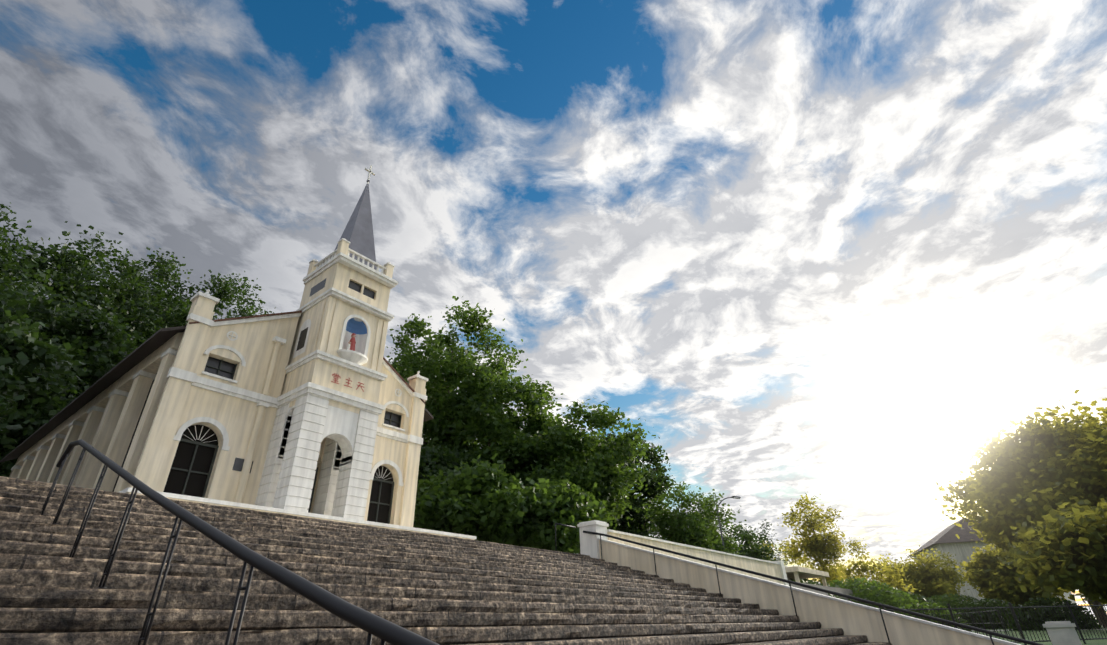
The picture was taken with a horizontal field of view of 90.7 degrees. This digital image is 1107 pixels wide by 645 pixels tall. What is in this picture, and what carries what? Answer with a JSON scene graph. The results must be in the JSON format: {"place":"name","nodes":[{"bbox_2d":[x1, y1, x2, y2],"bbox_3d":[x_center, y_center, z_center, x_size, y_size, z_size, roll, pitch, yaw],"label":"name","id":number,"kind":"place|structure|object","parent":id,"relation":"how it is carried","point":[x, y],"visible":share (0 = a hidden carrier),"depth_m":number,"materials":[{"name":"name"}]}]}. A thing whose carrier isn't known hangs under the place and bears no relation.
{"place":"outdoors","nodes":[
{"label":"outdoors","id":0,"kind":"place"},
{"bbox_2d":[0,476,891,644],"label":"stairs","id":1,"kind":"structure","parent":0,"point":[443,590],"depth_m":6.74,"materials":[{"name":"stone"}]},
{"bbox_2d":[41,439,439,644],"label":"handrail","id":2,"kind":"object","parent":1,"relation":"on","point":[382,629],"visible":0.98,"depth_m":3.10,"materials":[{"name":"black metal"}]},
{"bbox_2d":[215,505,868,603],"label":"terrace","id":3,"kind":"structure","parent":0,"point":[843,591],"depth_m":36.15,"materials":[{"name":"grey concrete"}]},
{"bbox_2d":[0,216,73,310],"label":"forest tree","id":4,"kind":"object","parent":3,"relation":"on","point":[17,268],"visible":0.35,"depth_m":40.13,"materials":[{"name":"green plant"}]},
{"bbox_2d":[0,279,80,443],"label":"forest tree","id":5,"kind":"object","parent":3,"relation":"on","point":[6,305],"visible":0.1,"depth_m":31.81,"materials":[{"name":"green plant"}]},
{"bbox_2d":[0,353,86,476],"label":"forest tree","id":6,"kind":"object","parent":3,"relation":"on","point":[20,435],"visible":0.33,"depth_m":31.84,"materials":[{"name":"green plant"}]},
{"bbox_2d":[0,310,91,449],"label":"tree","id":7,"kind":"object","parent":3,"relation":"on","point":[21,348],"visible":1,"depth_m":19.89,"materials":[{"name":"green plant"}]},
{"bbox_2d":[0,202,116,334],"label":"forest tree","id":8,"kind":"object","parent":3,"relation":"on","point":[76,288],"visible":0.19,"depth_m":48.24,"materials":[{"name":"green plant"}]},
{"bbox_2d":[0,283,142,473],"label":"forest tree","id":9,"kind":"object","parent":3,"relation":"on","point":[42,306],"visible":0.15,"depth_m":37.95,"materials":[{"name":"green plant"}]},
{"bbox_2d":[0,221,179,384],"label":"forest tree","id":10,"kind":"object","parent":3,"relation":"on","point":[65,255],"visible":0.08,"depth_m":49.59,"materials":[{"name":"green plant"}]},
{"bbox_2d":[39,305,141,394],"bbox_3d":[-35.518,8.864,39.119,15.199,20.496,15.668,-23,-36,33],"label":"forest tree","id":11,"kind":"object","parent":3,"relation":"on","point":[93,374],"depth_m":37.87,"materials":[{"name":"green plant"}]},
{"bbox_2d":[44,247,214,381],"bbox_3d":[-43.695,7.838,51.360,18.700,34.797,16.913,7,-31,-15],"label":"forest tree","id":12,"kind":"object","parent":3,"relation":"on","point":[161,265],"visible":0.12,"depth_m":56.30,"materials":[{"name":"green plant"}]},
{"bbox_2d":[131,266,265,347],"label":"forest tree","id":13,"kind":"object","parent":3,"relation":"on","point":[224,291],"visible":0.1,"depth_m":65.11,"materials":[{"name":"green plant"}]},
{"bbox_2d":[0,165,476,539],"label":"church","id":14,"kind":"structure","parent":3,"relation":"on","point":[313,406],"depth_m":19.20,"materials":[{"name":"beige paint"}]},
{"bbox_2d":[388,341,453,447],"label":"tree","id":15,"kind":"object","parent":3,"relation":"on","point":[399,365],"visible":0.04,"depth_m":62.42,"materials":[{"name":"green plant"}]},
{"bbox_2d":[386,296,527,457],"bbox_3d":[-10.157,10.990,52.258,15.235,28.494,16.359,-23,-36,33],"label":"tree","id":16,"kind":"object","parent":3,"relation":"on","point":[454,363],"visible":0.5,"depth_m":52.25,"materials":[{"name":"green plant"}]},
{"bbox_2d":[413,437,509,528],"bbox_3d":[-9.107,14.643,41.084,11.540,11.049,11.336,-23,-36,33],"label":"tree","id":17,"kind":"object","parent":3,"relation":"on","point":[435,460],"visible":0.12,"depth_m":40.08,"materials":[{"name":"green plant"}]},
{"bbox_2d":[413,453,567,546],"bbox_3d":[-4.640,12.238,33.655,11.310,7.684,10.444,-23,-36,33],"label":"tree","id":18,"kind":"object","parent":3,"relation":"on","point":[484,501],"visible":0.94,"depth_m":31.92,"materials":[{"name":"green plant"}]},
{"bbox_2d":[421,361,572,479],"bbox_3d":[-4.935,13.390,47.696,13.676,19.563,13.642,-23,-36,33],"label":"tree","id":19,"kind":"object","parent":3,"relation":"on","point":[493,422],"visible":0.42,"depth_m":46.84,"materials":[{"name":"green plant"}]},
{"bbox_2d":[515,472,619,553],"bbox_3d":[-0.515,13.457,35.818,9.551,7.494,8.874,-23,-36,33],"label":"tree","id":20,"kind":"object","parent":3,"relation":"on","point":[580,505],"visible":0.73,"depth_m":33.22,"materials":[{"name":"green plant"}]},
{"bbox_2d":[495,398,659,553],"bbox_3d":[1.614,13.719,44.309,12.840,15.300,13.810,-23,-36,33],"label":"tree","id":21,"kind":"object","parent":3,"relation":"on","point":[590,459],"visible":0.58,"depth_m":43.96,"materials":[{"name":"green plant"}]},
{"bbox_2d":[597,431,675,538],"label":"tree","id":22,"kind":"object","parent":3,"relation":"on","point":[639,525],"visible":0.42,"depth_m":55.41,"materials":[{"name":"green plant"}]},
{"bbox_2d":[647,521,665,539],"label":"tree","id":23,"kind":"object","parent":3,"relation":"on","point":[658,535],"depth_m":59.51,"materials":[{"name":"green plant"}]},
{"bbox_2d":[639,481,722,549],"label":"tree","id":24,"kind":"object","parent":3,"relation":"on","point":[681,527],"visible":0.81,"depth_m":43.64,"materials":[{"name":"green plant"}]},
{"bbox_2d":[689,489,743,554],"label":"tree","id":25,"kind":"object","parent":3,"relation":"on","point":[729,546],"visible":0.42,"depth_m":46.65,"materials":[{"name":"green plant"}]},
{"bbox_2d":[717,496,740,551],"bbox_3d":[15.161,18.408,45.651,3.189,7.788,0.320,16,-34,-28],"label":"street lamp","id":26,"kind":"object","parent":3,"relation":"on","point":[736,497],"visible":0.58,"depth_m":46.03,"materials":[{"name":"grey metal"}]},
{"bbox_2d":[714,519,762,545],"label":"tree","id":27,"kind":"object","parent":3,"relation":"on","point":[737,528],"visible":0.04,"depth_m":67.60,"materials":[{"name":"green plant"}]},
{"bbox_2d":[726,523,780,560],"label":"tree","id":28,"kind":"object","parent":3,"relation":"on","point":[751,549],"visible":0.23,"depth_m":52.38,"materials":[{"name":"green plant"}]},
{"bbox_2d":[760,538,818,580],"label":"tree","id":29,"kind":"object","parent":3,"relation":"on","point":[780,548],"visible":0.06,"depth_m":59.50,"materials":[{"name":"green plant"}]},
{"bbox_2d":[785,566,828,585],"bbox_3d":[15.415,17.888,34.844,3.200,3.708,6.400,-23,-36,33],"label":"bench","id":30,"kind":"object","parent":3,"relation":"on","point":[797,573],"visible":0.25,"depth_m":34.67,"materials":[{"name":"beige paint"}]},
{"bbox_2d":[777,493,849,587],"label":"tree","id":31,"kind":"object","parent":3,"relation":"on","point":[817,548],"visible":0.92,"depth_m":52.30,"materials":[{"name":"green plant"}]},
{"bbox_2d":[0,0,1106,615],"label":"sky","id":32,"kind":"structure","parent":0,"point":[813,246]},
{"bbox_2d":[740,519,789,566],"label":"tree","id":33,"kind":"object","parent":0,"point":[768,542],"visible":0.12,"depth_m":74.56,"materials":[{"name":"green plant"}]},
{"bbox_2d":[577,520,1020,644],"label":"stair side wall","id":34,"kind":"structure","parent":0,"point":[846,616],"depth_m":15.13,"materials":[{"name":"beige paint"}]},
{"bbox_2d":[555,523,1043,644],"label":"handrail","id":35,"kind":"object","parent":34,"relation":"attached to","point":[990,633],"visible":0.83,"depth_m":13.81,"materials":[{"name":"black metal"}]},
{"bbox_2d":[908,517,1053,608],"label":"house","id":36,"kind":"structure","parent":0,"point":[946,540],"depth_m":70.76,"materials":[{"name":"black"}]},
{"bbox_2d":[972,623,1106,644],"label":"raised lawn ground","id":37,"kind":"structure","parent":0,"point":[1097,642],"depth_m":22.10,"materials":[{"name":"green plant"}]},
{"bbox_2d":[790,578,845,599],"bbox_3d":[15.885,19.850,38.399,10.074,4.023,10.103,-23,-36,33],"label":"hedge bush","id":38,"kind":"object","parent":37,"relation":"on","point":[809,581],"visible":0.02,"depth_m":37.54,"materials":[{"name":"green plant"}]},
{"bbox_2d":[826,576,926,614],"bbox_3d":[22.903,21.505,41.571,9.733,3.912,9.744,-23,-36,33],"label":"hedge bush","id":39,"kind":"object","parent":37,"relation":"on","point":[884,596],"visible":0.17,"depth_m":39.97,"materials":[{"name":"green plant"}]},
{"bbox_2d":[832,552,921,593],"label":"tree","id":40,"kind":"object","parent":37,"relation":"on","point":[866,568],"visible":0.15,"depth_m":48.15,"materials":[{"name":"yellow plant"}]},
{"bbox_2d":[872,588,944,614],"bbox_3d":[27.081,22.897,43.498,7.979,3.204,8.016,-23,-36,33],"label":"hedge bush","id":41,"kind":"object","parent":37,"relation":"on","point":[919,598],"depth_m":42.47,"materials":[{"name":"green plant"}]},
{"bbox_2d":[878,545,972,600],"bbox_3d":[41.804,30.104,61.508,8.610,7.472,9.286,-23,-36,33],"label":"backlit tree","id":42,"kind":"object","parent":37,"relation":"on","point":[919,584],"visible":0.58,"depth_m":60.05,"materials":[{"name":"green plant"}]},
{"bbox_2d":[894,602,970,631],"bbox_3d":[23.176,18.451,34.072,4.560,1.924,4.544,-23,-36,33],"label":"hedge bush","id":43,"kind":"object","parent":37,"relation":"on","point":[924,605],"visible":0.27,"depth_m":33.41,"materials":[{"name":"green plant"}]},
{"bbox_2d":[921,593,1003,622],"bbox_3d":[37.962,27.541,52.143,7.892,3.173,7.903,-23,-36,33],"label":"hedge bush","id":44,"kind":"object","parent":37,"relation":"on","point":[952,601],"visible":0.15,"depth_m":51.47,"materials":[{"name":"green plant"}]},
{"bbox_2d":[943,610,1007,636],"bbox_3d":[23.547,18.223,33.060,0.044,0.970,29.008,-14,-32,20],"label":"fence","id":45,"kind":"object","parent":37,"relation":"on","point":[981,620],"visible":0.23,"depth_m":24.42,"materials":[{"name":"black metal"}]},
{"bbox_2d":[957,598,1020,628],"bbox_3d":[35.837,23.901,44.836,5.838,2.352,5.788,-23,-36,33],"label":"hedge bush","id":46,"kind":"object","parent":37,"relation":"on","point":[986,602],"visible":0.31,"depth_m":44.08,"materials":[{"name":"green plant"}]},
{"bbox_2d":[882,601,1106,644],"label":"lawn fence","id":47,"kind":"object","parent":37,"relation":"on","point":[949,608],"visible":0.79,"depth_m":14.66,"materials":[{"name":"black metal"}]},
{"bbox_2d":[955,544,1069,608],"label":"backlit tree","id":48,"kind":"object","parent":37,"relation":"on","point":[988,576],"visible":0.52,"depth_m":49.75,"materials":[{"name":"green plant"}]},
{"bbox_2d":[935,426,1106,627],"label":"backlit tree","id":49,"kind":"object","parent":37,"relation":"on","point":[986,526],"visible":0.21,"depth_m":41.81,"materials":[{"name":"green plant"}]},
{"bbox_2d":[952,406,1106,530],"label":"backlit tree","id":50,"kind":"object","parent":37,"relation":"on","point":[1045,485],"visible":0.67,"depth_m":33.80,"materials":[{"name":"green plant"}]},
{"bbox_2d":[990,537,1101,624],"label":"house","id":51,"kind":"structure","parent":37,"relation":"on","point":[1088,600],"depth_m":50.40,"materials":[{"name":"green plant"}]},
{"bbox_2d":[999,497,1106,611],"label":"backlit tree","id":52,"kind":"object","parent":37,"relation":"on","point":[1068,552],"visible":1,"depth_m":25.22,"materials":[{"name":"green plant"}]},
{"bbox_2d":[1007,597,1102,630],"bbox_3d":[31.303,18.444,34.602,4.730,2.009,4.729,-23,-36,33],"label":"hedge bush","id":53,"kind":"object","parent":37,"relation":"on","point":[1041,601],"visible":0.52,"depth_m":33.85,"materials":[{"name":"green plant"}]},
{"bbox_2d":[1006,390,1106,496],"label":"backlit tree","id":54,"kind":"object","parent":37,"relation":"on","point":[1091,420],"visible":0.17,"depth_m":35.60,"materials":[{"name":"green plant"}]},
{"bbox_2d":[1042,621,1081,644],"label":"concrete pedestal","id":55,"kind":"object","parent":37,"relation":"on","point":[1062,632],"visible":1,"depth_m":13.58,"materials":[{"name":"grey concrete"}]},
{"bbox_2d":[972,629,1106,630],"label":"lawn path","id":56,"kind":"structure","parent":0,"point":[1080,629],"depth_m":32.33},
{"bbox_2d":[1055,592,1075,603],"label":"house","id":57,"kind":"structure","parent":0,"point":[1066,595],"depth_m":82.87,"materials":[{"name":"white"}]},
{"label":"hill terrain","id":58,"kind":"structure","parent":0,"visible":0},
{"bbox_2d":[132,288,191,346],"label":"forest tree","id":59,"kind":"object","parent":58,"relation":"on","point":[179,308],"depth_m":72.24,"materials":[{"name":"green plant"}]},
{"bbox_2d":[214,307,281,319],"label":"forest tree","id":60,"kind":"object","parent":58,"relation":"on","point":[265,312],"depth_m":85.81,"materials":[{"name":"green plant"}]},
{"label":"ground","id":61,"kind":"structure","parent":0,"visible":0},
{"bbox_2d":[827,537,886,590],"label":"tree","id":62,"kind":"object","parent":61,"relation":"on","point":[854,545],"visible":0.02,"depth_m":61.47,"materials":[{"name":"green plant"}]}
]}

